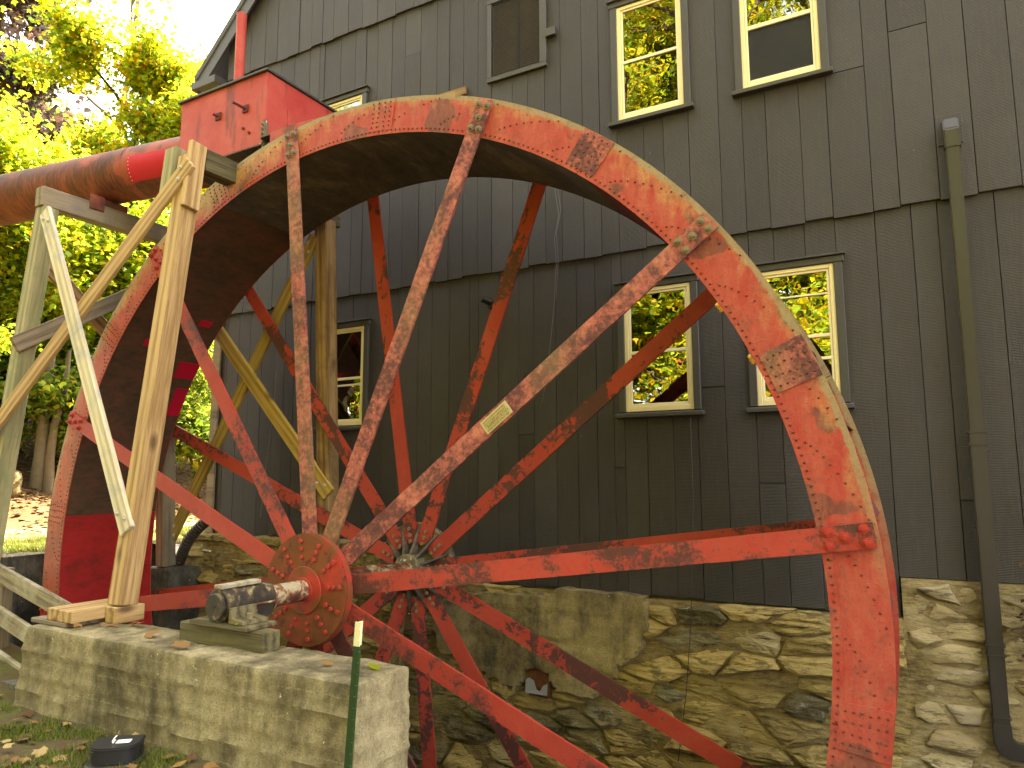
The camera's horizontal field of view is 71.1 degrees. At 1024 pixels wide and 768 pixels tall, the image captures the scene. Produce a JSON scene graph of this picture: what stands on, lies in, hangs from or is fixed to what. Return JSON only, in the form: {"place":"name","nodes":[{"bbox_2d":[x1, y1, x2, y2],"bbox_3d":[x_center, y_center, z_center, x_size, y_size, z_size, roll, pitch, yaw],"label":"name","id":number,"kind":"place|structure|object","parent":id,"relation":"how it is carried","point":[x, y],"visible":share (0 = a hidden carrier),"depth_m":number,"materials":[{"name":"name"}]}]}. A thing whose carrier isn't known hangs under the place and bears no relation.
{"place":"outdoors","nodes":[
{"label":"outdoors","id":0,"kind":"place"},
{"bbox_2d":[1,679,17,690],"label":"pit wall","id":1,"kind":"structure","parent":0,"point":[11,684],"depth_m":5.29,"materials":[{"name":"concrete"}]},
{"bbox_2d":[4,520,197,540],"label":"path","id":2,"kind":"structure","parent":0,"point":[21,531],"depth_m":10.16,"materials":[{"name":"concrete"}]},
{"bbox_2d":[0,418,227,767],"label":"ground","id":3,"kind":"structure","parent":0,"point":[9,672],"depth_m":5.42,"materials":[{"name":"soil"}]},
{"bbox_2d":[11,470,22,497],"bbox_3d":[-7.998,1.566,11.162,0.743,0.573,0.609,-4,-8,29],"label":"boulder","id":4,"kind":"object","parent":3,"relation":"on","point":[17,484],"visible":0.43,"depth_m":11.12,"materials":[{"name":"beige stone"}]},
{"bbox_2d":[0,354,41,421],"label":"shrub","id":5,"kind":"object","parent":3,"relation":"on","point":[29,411],"visible":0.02,"depth_m":12.15,"materials":[{"name":"green plant"}]},
{"bbox_2d":[0,270,47,360],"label":"maple tree","id":6,"kind":"object","parent":3,"relation":"on","point":[7,305],"visible":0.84,"depth_m":11.60,"materials":[{"name":"yellow plant"}]},
{"bbox_2d":[0,251,53,317],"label":"shrub","id":7,"kind":"object","parent":3,"relation":"on","point":[17,269],"visible":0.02,"depth_m":13.37,"materials":[{"name":"green plant"}]},
{"bbox_2d":[0,563,71,669],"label":"wooden fence","id":8,"kind":"object","parent":3,"relation":"on","point":[11,582],"visible":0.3,"depth_m":5.56,"materials":[{"name":"grey wood"}]},
{"bbox_2d":[0,316,79,432],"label":"shrub","id":9,"kind":"object","parent":3,"relation":"on","point":[51,397],"visible":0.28,"depth_m":11.89,"materials":[{"name":"green plant"}]},
{"bbox_2d":[0,39,90,126],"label":"maple tree","id":10,"kind":"object","parent":3,"relation":"on","point":[58,109],"visible":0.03,"depth_m":26.19,"materials":[{"name":"yellow plant"}]},
{"bbox_2d":[28,350,70,493],"bbox_3d":[-7.742,0.567,11.975,0.511,2.712,0.275,-1,-7,7],"label":"pale trunk","id":11,"kind":"object","parent":3,"relation":"on","point":[42,472],"visible":0.6,"depth_m":11.89,"materials":[{"name":"grey plant"}]},
{"bbox_2d":[0,290,99,452],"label":"shrub","id":12,"kind":"object","parent":3,"relation":"on","point":[68,346],"visible":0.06,"depth_m":13.30,"materials":[{"name":"green plant"}]},
{"bbox_2d":[19,376,81,458],"bbox_3d":[-7.920,0.809,12.389,2.068,2.064,2.190,-5,-9,35],"label":"shrub","id":13,"kind":"object","parent":3,"relation":"on","point":[62,432],"visible":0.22,"depth_m":12.21,"materials":[{"name":"green plant"}]},
{"bbox_2d":[0,0,127,158],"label":"dark tree","id":14,"kind":"object","parent":3,"relation":"on","point":[20,8],"visible":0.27,"depth_m":21.67,"materials":[{"name":"brown plant"}]},
{"bbox_2d":[0,541,155,647],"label":"pit wall","id":15,"kind":"structure","parent":3,"relation":"on","point":[28,565],"depth_m":7.42,"materials":[{"name":"concrete"}]},
{"bbox_2d":[0,131,168,358],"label":"maple tree","id":16,"kind":"object","parent":3,"relation":"on","point":[139,208],"visible":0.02,"depth_m":12.81,"materials":[{"name":"green plant"}]},
{"bbox_2d":[0,90,169,345],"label":"maple tree","id":17,"kind":"object","parent":3,"relation":"on","point":[83,270],"visible":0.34,"depth_m":11.84,"materials":[{"name":"green plant"}]},
{"bbox_2d":[0,700,189,767],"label":"grass","id":18,"kind":"structure","parent":3,"relation":"on","point":[49,726],"depth_m":4.22,"materials":[{"name":"green plant"}]},
{"bbox_2d":[1,522,189,557],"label":"leaf litter","id":19,"kind":"object","parent":3,"relation":"on","point":[45,534],"visible":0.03,"depth_m":8.72,"materials":[{"name":"brown plant"}]},
{"bbox_2d":[1,522,203,554],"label":"grass","id":20,"kind":"structure","parent":3,"relation":"on","point":[25,545],"depth_m":8.45,"materials":[{"name":"plant"}]},
{"bbox_2d":[0,0,209,216],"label":"maple tree","id":21,"kind":"object","parent":3,"relation":"on","point":[150,67],"visible":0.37,"depth_m":18.08,"materials":[{"name":"yellow plant"}]},
{"bbox_2d":[7,421,206,533],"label":"leaf litter","id":22,"kind":"object","parent":3,"relation":"on","point":[23,465],"visible":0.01,"depth_m":11.59,"materials":[{"name":"brown plant"}]},
{"bbox_2d":[0,694,218,767],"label":"leaf litter","id":23,"kind":"object","parent":3,"relation":"on","point":[43,749],"visible":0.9,"depth_m":4.00,"materials":[{"name":"brown plant"}]},
{"bbox_2d":[47,0,175,129],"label":"bare tree","id":24,"kind":"object","parent":3,"relation":"on","point":[137,3],"visible":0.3,"depth_m":23.58,"materials":[{"name":"plant"}]},
{"bbox_2d":[84,734,148,767],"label":"bait station","id":25,"kind":"object","parent":3,"relation":"on","point":[110,752],"visible":0.97,"depth_m":3.90,"materials":[{"name":"black plastic"}]},
{"bbox_2d":[58,373,195,448],"bbox_3d":[-7.427,0.773,13.556,2.585,2.580,2.737,-4,-8,29],"label":"shrub","id":26,"kind":"object","parent":3,"relation":"on","point":[181,413],"visible":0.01,"depth_m":13.67,"materials":[{"name":"green plant"}]},
{"bbox_2d":[175,382,210,499],"bbox_3d":[-5.997,1.230,14.425,2.585,2.580,2.737,-4,-8,29],"label":"shrub","id":27,"kind":"object","parent":3,"relation":"on","point":[200,419],"visible":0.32,"depth_m":13.66,"materials":[{"name":"green plant"}]},
{"bbox_2d":[184,341,213,479],"bbox_3d":[-6.702,0.218,15.338,3.267,3.877,5.499,-1,-7,9],"label":"maple tree","id":28,"kind":"object","parent":3,"relation":"on","point":[199,378],"visible":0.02,"depth_m":14.30,"materials":[{"name":"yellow plant"}]},
{"bbox_2d":[13,621,409,767],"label":"concrete pier","id":29,"kind":"structure","parent":3,"relation":"on","point":[281,707],"depth_m":4.06,"materials":[{"name":"grey concrete"}]},
{"bbox_2d":[31,598,144,627],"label":"sill planks","id":30,"kind":"object","parent":29,"relation":"on","point":[82,613],"visible":0.86,"depth_m":5.05,"materials":[{"name":"brown wood"}]},
{"bbox_2d":[0,139,340,654],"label":"flume trestle","id":31,"kind":"object","parent":30,"relation":"on","point":[184,172],"visible":0.94,"depth_m":6.34,"materials":[{"name":"brown wood"}]},
{"bbox_2d":[0,136,210,225],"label":"flume pipe","id":32,"kind":"object","parent":31,"relation":"on","point":[114,179],"visible":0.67,"depth_m":7.30,"materials":[{"name":"metal"}]},
{"bbox_2d":[178,11,336,184],"bbox_3d":[-2.135,-2.921,6.736,1.990,1.939,1.002,-4,-8,29],"label":"flume box","id":33,"kind":"object","parent":31,"relation":"on","point":[240,117],"visible":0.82,"depth_m":6.49,"materials":[{"name":"red paint"}]},
{"bbox_2d":[144,630,160,637],"bbox_3d":[-2.325,1.617,4.641,0.110,0.018,0.120,-6,1,0],"label":"fallen leaf","id":34,"kind":"object","parent":29,"relation":"on","point":[149,634],"visible":1,"depth_m":4.64,"materials":[{"name":"orange plant"}]},
{"bbox_2d":[170,641,189,647],"bbox_3d":[-2.007,1.574,4.339,0.107,0.014,0.110,9,-2,-7],"label":"fallen leaf","id":35,"kind":"object","parent":29,"relation":"on","point":[181,644],"visible":1,"depth_m":4.33,"materials":[{"name":"orange plant"}]},
{"bbox_2d":[179,619,279,653],"bbox_3d":[-1.763,1.560,4.452,0.765,0.118,0.130,-4,-8,29],"label":"bearing timber","id":36,"kind":"object","parent":29,"relation":"on","point":[264,640],"visible":0.88,"depth_m":4.33,"materials":[{"name":"wood"}]},
{"bbox_2d":[189,581,277,632],"bbox_3d":[-1.700,1.397,4.551,0.520,0.228,0.431,-4,-8,29],"label":"shaft bearing","id":37,"kind":"object","parent":36,"relation":"on","point":[247,608],"visible":1,"depth_m":4.41,"materials":[{"name":"metal"}]},
{"bbox_2d":[214,578,260,589],"bbox_3d":[-1.735,1.267,4.541,0.070,0.026,0.300,-5,-8,33],"label":"wood strip","id":38,"kind":"object","parent":37,"relation":"on","point":[228,585],"visible":1,"depth_m":4.51,"materials":[{"name":"beige wood"}]},
{"bbox_2d":[39,95,899,767],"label":"water wheel","id":39,"kind":"object","parent":37,"relation":"on","point":[271,205],"visible":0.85,"depth_m":5.15,"materials":[{"name":"red paint"}]},
{"bbox_2d":[715,303,723,312],"bbox_3d":[1.166,-0.429,4.020,0.060,0.059,0.032,4,-8,-28],"label":"bracket fungus","id":40,"kind":"object","parent":39,"relation":"attached to","point":[718,307],"visible":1,"depth_m":4.01},
{"bbox_2d":[748,354,755,364],"bbox_3d":[1.309,-0.134,3.903,0.058,0.060,0.032,5,-9,-33],"label":"bracket fungus","id":41,"kind":"object","parent":39,"relation":"attached to","point":[751,359],"visible":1,"depth_m":3.89},
{"bbox_2d":[320,660,333,664],"bbox_3d":[-1.015,1.531,3.936,0.061,0.017,0.064,-5,-9,36],"label":"fallen leaf","id":42,"kind":"object","parent":29,"relation":"on","point":[326,662],"visible":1,"depth_m":3.93,"materials":[{"name":"orange plant"}]},
{"bbox_2d":[368,663,380,669],"bbox_3d":[-0.739,1.534,3.887,0.101,0.023,0.094,3,-13,32],"label":"fallen leaf","id":43,"kind":"object","parent":29,"relation":"on","point":[374,666],"visible":0.89,"depth_m":3.87,"materials":[{"name":"yellow plant"}]},
{"bbox_2d":[344,621,362,767],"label":"post","id":44,"kind":"object","parent":3,"relation":"on","point":[352,708],"visible":1,"depth_m":3.41,"materials":[{"name":"green metal"}]},
{"bbox_2d":[1,0,239,553],"label":"sky","id":45,"kind":"structure","parent":0,"point":[202,21],"materials":[{"name":"white"}]},
{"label":"pit floor","id":46,"kind":"structure","parent":0,"visible":0},
{"bbox_2d":[182,532,1023,767],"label":"stone foundation","id":47,"kind":"object","parent":46,"relation":"on","point":[759,688],"visible":0.4,"depth_m":5.38,"materials":[{"name":"beige stone"}]},
{"bbox_2d":[191,0,1023,617],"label":"mill building","id":48,"kind":"structure","parent":47,"relation":"on","point":[793,150],"depth_m":5.81,"materials":[{"name":"grey wood"}]},
{"bbox_2d":[260,371,276,516],"bbox_3d":[-2.686,0.655,7.886,0.166,1.600,0.010,-4,-8,29],"label":"hanging wire","id":49,"kind":"object","parent":48,"relation":"hanging from","point":[269,441],"visible":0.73,"depth_m":7.88,"materials":[{"name":"black metal"}]},
{"bbox_2d":[312,318,371,431],"bbox_3d":[-1.766,-0.086,7.493,0.730,1.146,0.112,-4,-8,29],"label":"window","id":50,"kind":"structure","parent":48,"relation":"in","point":[353,336],"depth_m":7.44,"materials":[{"name":"grey paint"}]},
{"bbox_2d":[320,84,369,110],"bbox_3d":[-1.853,-2.630,7.838,0.730,1.131,0.102,-4,-8,29],"label":"window","id":51,"kind":"structure","parent":48,"relation":"in","point":[359,95],"depth_m":7.84,"materials":[{"name":"grey paint"}]},
{"bbox_2d":[439,86,466,95],"bbox_3d":[-0.598,-2.883,7.141,0.338,0.080,0.031,-4,-8,29],"label":"wood board","id":52,"kind":"object","parent":48,"relation":"attached to","point":[461,91],"depth_m":7.09,"materials":[{"name":"brown wood"}]},
{"bbox_2d":[480,295,493,308],"bbox_3d":[-0.218,-0.761,6.643,0.156,0.123,0.094,6,-9,-39],"label":"wall lamp","id":53,"kind":"object","parent":48,"relation":"attached to","point":[488,301],"visible":0.82,"depth_m":6.62,"materials":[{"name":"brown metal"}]},
{"bbox_2d":[542,191,560,400],"bbox_3d":[0.354,-0.817,6.369,0.226,1.981,0.026,-6,-9,37],"label":"hanging wire","id":54,"kind":"object","parent":48,"relation":"hanging from","point":[557,269],"visible":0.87,"depth_m":6.37,"materials":[{"name":"black metal"}]},
{"bbox_2d":[606,0,694,129],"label":"window","id":55,"kind":"structure","parent":48,"relation":"in","point":[650,50],"depth_m":6.16,"materials":[{"name":"grey paint"}]},
{"bbox_2d":[613,272,705,418],"bbox_3d":[1.204,-0.300,5.873,0.730,1.146,0.154,-4,-8,29],"label":"window","id":56,"kind":"structure","parent":48,"relation":"in","point":[666,300],"depth_m":5.87,"materials":[{"name":"grey paint"}]},
{"bbox_2d":[678,417,693,761],"bbox_3d":[1.328,1.514,5.417,0.204,2.551,0.098,2,-8,-16],"label":"cable","id":57,"kind":"object","parent":48,"relation":"hanging from","point":[691,586],"visible":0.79,"depth_m":5.37,"materials":[{"name":"brown metal"}]},
{"bbox_2d":[731,0,833,98],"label":"window","id":58,"kind":"structure","parent":48,"relation":"in","point":[777,43],"depth_m":5.63,"materials":[{"name":"grey paint"}]},
{"bbox_2d":[746,251,854,412],"bbox_3d":[2.125,-0.368,5.364,0.740,1.146,0.154,-4,-8,29],"label":"window","id":59,"kind":"structure","parent":48,"relation":"in","point":[830,264],"depth_m":5.28,"materials":[{"name":"grey paint"}]},
{"bbox_2d":[935,112,1023,762],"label":"downspout","id":60,"kind":"object","parent":48,"relation":"attached to","point":[949,133],"visible":1,"depth_m":4.61,"materials":[{"name":"grey metal"}]},
{"bbox_2d":[1007,561,1023,657],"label":"dried vine","id":61,"kind":"object","parent":47,"relation":"hanging from","point":[1021,564],"visible":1,"depth_m":4.36,"materials":[{"name":"brown plant"}]},
{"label":"pit wall","id":62,"kind":"structure","parent":46,"relation":"on","visible":0},
{"bbox_2d":[151,564,200,629],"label":"stone block","id":63,"kind":"structure","parent":62,"relation":"on","point":[174,576],"depth_m":7.65,"materials":[{"name":"stone"}]},
{"bbox_2d":[173,519,208,565],"bbox_3d":[-3.537,1.883,7.880,0.641,0.961,0.182,-2,-8,16],"label":"drain hose","id":64,"kind":"object","parent":63,"relation":"attached to","point":[196,530],"visible":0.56,"depth_m":7.83,"materials":[{"name":"black plastic"}]}
]}

